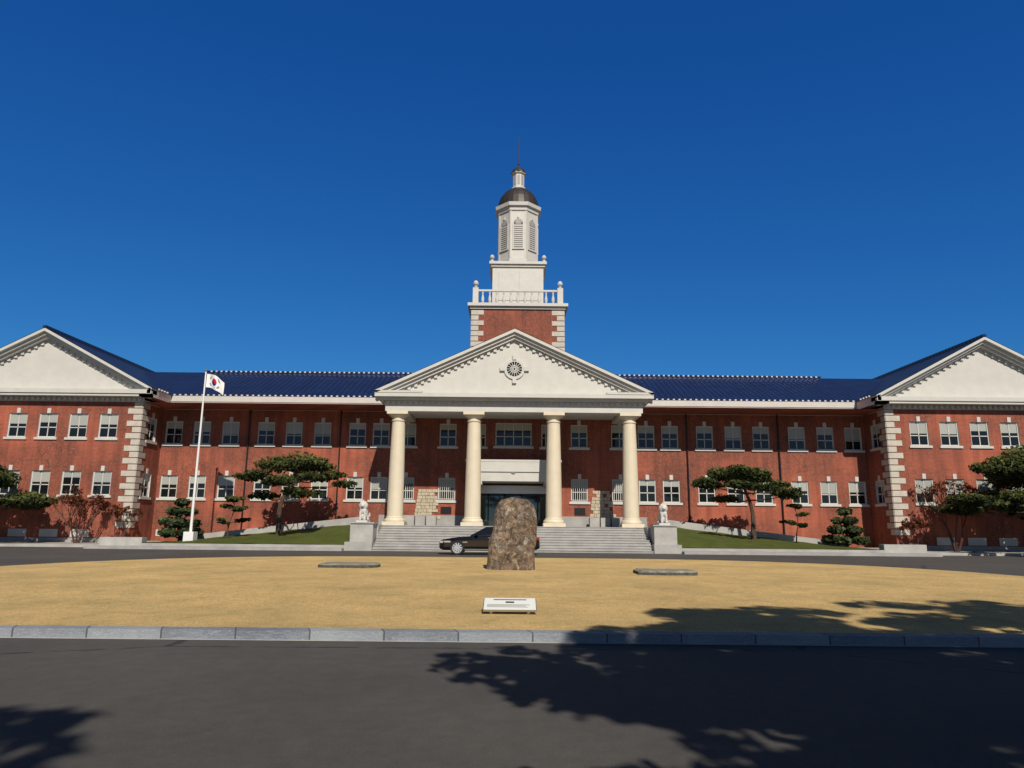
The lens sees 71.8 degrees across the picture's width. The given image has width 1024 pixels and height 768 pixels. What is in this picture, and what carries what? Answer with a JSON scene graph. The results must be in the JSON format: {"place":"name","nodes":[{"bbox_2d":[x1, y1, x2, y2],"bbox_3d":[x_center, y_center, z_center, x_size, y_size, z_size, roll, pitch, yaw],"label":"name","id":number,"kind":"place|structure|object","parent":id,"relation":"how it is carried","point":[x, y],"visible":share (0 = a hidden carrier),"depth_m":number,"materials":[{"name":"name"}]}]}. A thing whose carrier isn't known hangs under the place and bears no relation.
{"place":"outdoors","nodes":[
{"label":"outdoors","id":0,"kind":"place"},
{"bbox_2d":[0,546,1023,767],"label":"road asphalt","id":1,"kind":"structure","parent":0,"point":[111,703],"depth_m":6.32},
{"bbox_2d":[49,484,111,542],"bbox_3d":[-27.515,8.331,45.094,2.949,3.786,3.651,1,-11,0],"label":"bare shrub","id":2,"kind":"object","parent":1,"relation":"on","point":[76,500],"visible":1,"depth_m":44.79,"materials":[{"name":"brown plant"}]},
{"bbox_2d":[157,498,203,540],"bbox_3d":[-21.207,8.807,45.158,2.906,3.063,3.004,1,-11,0],"label":"cloud shrub","id":3,"kind":"object","parent":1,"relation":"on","point":[180,524],"visible":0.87,"depth_m":44.67,"materials":[{"name":"green plant"}]},
{"bbox_2d":[439,527,539,554],"bbox_3d":[-1.175,8.276,37.453,5.274,1.460,2.200,1,-11,0],"label":"sedan car","id":4,"kind":"object","parent":1,"relation":"on","point":[478,540],"visible":0.61,"depth_m":36.52,"materials":[{"name":"black paint"}]},
{"bbox_2d":[0,556,1023,647],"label":"lawn kerb","id":5,"kind":"structure","parent":1,"relation":"on","point":[513,636],"depth_m":9.52,"materials":[{"name":"stone"}]},
{"bbox_2d":[99,517,926,552],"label":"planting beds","id":6,"kind":"object","parent":1,"relation":"on","point":[334,533],"visible":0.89,"depth_m":43.12,"materials":[{"name":"plant"}]},
{"bbox_2d":[183,369,223,540],"bbox_3d":[-19.036,4.378,43.955,1.514,10.894,0.600,1,-11,0],"label":"flagpole","id":7,"kind":"object","parent":6,"relation":"on","point":[215,382],"visible":0.96,"depth_m":44.12,"materials":[{"name":"white metal"}]},
{"bbox_2d":[216,496,250,537],"bbox_3d":[-17.384,8.435,44.242,1.986,2.897,1.866,3,-11,-10],"label":"pine","id":8,"kind":"object","parent":6,"relation":"on","point":[234,508],"visible":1,"depth_m":44.17,"materials":[{"name":"green plant"}]},
{"bbox_2d":[232,451,357,534],"bbox_3d":[-14.169,7.052,45.178,7.235,5.542,7.749,-4,-12,21],"label":"pine","id":9,"kind":"object","parent":6,"relation":"on","point":[303,464],"visible":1,"depth_m":44.58,"materials":[{"name":"green plant"}]},
{"bbox_2d":[690,464,804,539],"bbox_3d":[14.855,7.561,44.825,6.714,4.955,7.308,1,-11,0],"label":"pine","id":10,"kind":"object","parent":6,"relation":"on","point":[744,476],"visible":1,"depth_m":44.45,"materials":[{"name":"green plant"}]},
{"bbox_2d":[779,503,809,542],"bbox_3d":[17.898,8.831,44.213,1.991,2.770,1.845,1,-11,0],"label":"pine","id":11,"kind":"object","parent":6,"relation":"on","point":[794,506],"visible":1,"depth_m":44.53,"materials":[{"name":"green plant"}]},
{"bbox_2d":[821,507,870,549],"bbox_3d":[21.218,9.290,45.084,2.801,2.888,2.519,1,-11,0],"label":"cloud shrub","id":12,"kind":"object","parent":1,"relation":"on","point":[852,533],"visible":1,"depth_m":44.57,"materials":[{"name":"green plant"}]},
{"bbox_2d":[908,480,977,551],"bbox_3d":[27.704,8.470,45.304,3.932,4.623,3.515,-7,-13,32],"label":"bare shrub","id":13,"kind":"object","parent":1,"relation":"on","point":[934,489],"visible":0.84,"depth_m":44.95,"materials":[{"name":"brown plant"}]},
{"bbox_2d":[0,556,1023,634],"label":"lawn","id":14,"kind":"structure","parent":0,"point":[587,594],"depth_m":14.11,"materials":[{"name":"yellow plant"}]},
{"bbox_2d":[318,562,380,567],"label":"stone slab","id":15,"kind":"structure","parent":14,"relation":"on","point":[350,565],"depth_m":22.25,"materials":[{"name":"grey stone"}]},
{"bbox_2d":[483,598,536,613],"bbox_3d":[-0.035,3.666,11.526,0.864,0.306,0.474,1,-11,0],"label":"plaque","id":16,"kind":"object","parent":14,"relation":"on","point":[527,605],"visible":0.85,"depth_m":11.46,"materials":[{"name":"white stone"}]},
{"bbox_2d":[487,497,536,569],"bbox_3d":[0.005,4.756,22.418,1.580,2.320,1.088,1,-11,0],"label":"monument stone","id":17,"kind":"object","parent":14,"relation":"on","point":[512,541],"visible":0.98,"depth_m":21.98,"materials":[{"name":"brown stone"}]},
{"bbox_2d":[633,568,697,575],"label":"stone slab","id":18,"kind":"structure","parent":14,"relation":"on","point":[667,571],"depth_m":20.22,"materials":[{"name":"grey stone"}]},
{"bbox_2d":[0,542,1023,556],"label":"pavement","id":19,"kind":"structure","parent":0,"point":[96,545],"depth_m":40.04,"materials":[{"name":"grey concrete"}]},
{"bbox_2d":[103,504,143,536],"bbox_3d":[-24.898,9.047,45.641,2.207,2.629,2.357,1,-11,0],"label":"bare shrub","id":20,"kind":"object","parent":19,"relation":"on","point":[119,511],"visible":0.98,"depth_m":45.48,"materials":[{"name":"brown plant"}]},
{"bbox_2d":[898,517,932,544],"bbox_3d":[25.926,9.645,45.287,2.134,2.268,1.955,6,-12,-24],"label":"bare shrub","id":21,"kind":"object","parent":19,"relation":"on","point":[921,524],"visible":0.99,"depth_m":45.39,"materials":[{"name":"brown plant"}]},
{"bbox_2d":[0,0,1023,378],"label":"sky","id":22,"kind":"structure","parent":0,"point":[830,189],"materials":[{"name":"blue"}]},
{"label":"ground","id":23,"kind":"structure","parent":0,"visible":0},
{"bbox_2d":[0,464,58,510],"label":"pine","id":24,"kind":"object","parent":23,"relation":"on","point":[26,500],"visible":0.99,"depth_m":43.56,"materials":[{"name":"green plant"}]},
{"bbox_2d":[0,401,1023,550],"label":"building walls","id":25,"kind":"structure","parent":23,"relation":"on","point":[598,465],"depth_m":49.78,"materials":[{"name":"red brick"}]},
{"bbox_2d":[0,413,1021,504],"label":"building windows","id":26,"kind":"structure","parent":25,"relation":"in","point":[513,434],"depth_m":50.16,"materials":[{"name":"white glass"}]},
{"bbox_2d":[0,402,1021,545],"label":"building trim","id":27,"kind":"structure","parent":25,"relation":"attached to","point":[893,465],"depth_m":47.95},
{"bbox_2d":[0,328,1023,415],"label":"cornice","id":28,"kind":"structure","parent":25,"relation":"attached to","point":[46,364],"depth_m":48.43,"materials":[{"name":"white paint"}]},
{"bbox_2d":[1,325,1023,408],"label":"building roof","id":29,"kind":"structure","parent":25,"relation":"on","point":[661,387],"depth_m":54.09,"materials":[{"name":"blue tile"}]},
{"bbox_2d":[468,149,567,350],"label":"tower","id":30,"kind":"structure","parent":25,"relation":"on","point":[517,271],"depth_m":57.12,"materials":[{"name":"paint"}]},
{"bbox_2d":[344,328,681,553],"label":"portico","id":31,"kind":"structure","parent":23,"relation":"on","point":[514,373],"depth_m":45.91,"materials":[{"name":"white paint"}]},
{"bbox_2d":[356,501,369,521],"bbox_3d":[-8.854,7.623,42.304,0.680,1.230,1.110,1,-11,0],"label":"lion statue","id":32,"kind":"object","parent":31,"relation":"on","point":[364,516],"visible":1,"depth_m":41.98,"materials":[{"name":"stone"}]},
{"bbox_2d":[656,504,669,524],"bbox_3d":[9.006,7.794,42.304,0.680,1.230,1.110,1,-11,0],"label":"lion statue","id":33,"kind":"object","parent":31,"relation":"on","point":[662,517],"visible":1,"depth_m":41.98,"materials":[{"name":"stone"}]},
{"bbox_2d":[929,444,1023,519],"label":"pine","id":34,"kind":"object","parent":23,"relation":"on","point":[1003,471],"visible":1,"depth_m":42.84,"materials":[{"name":"green plant"}]}
]}

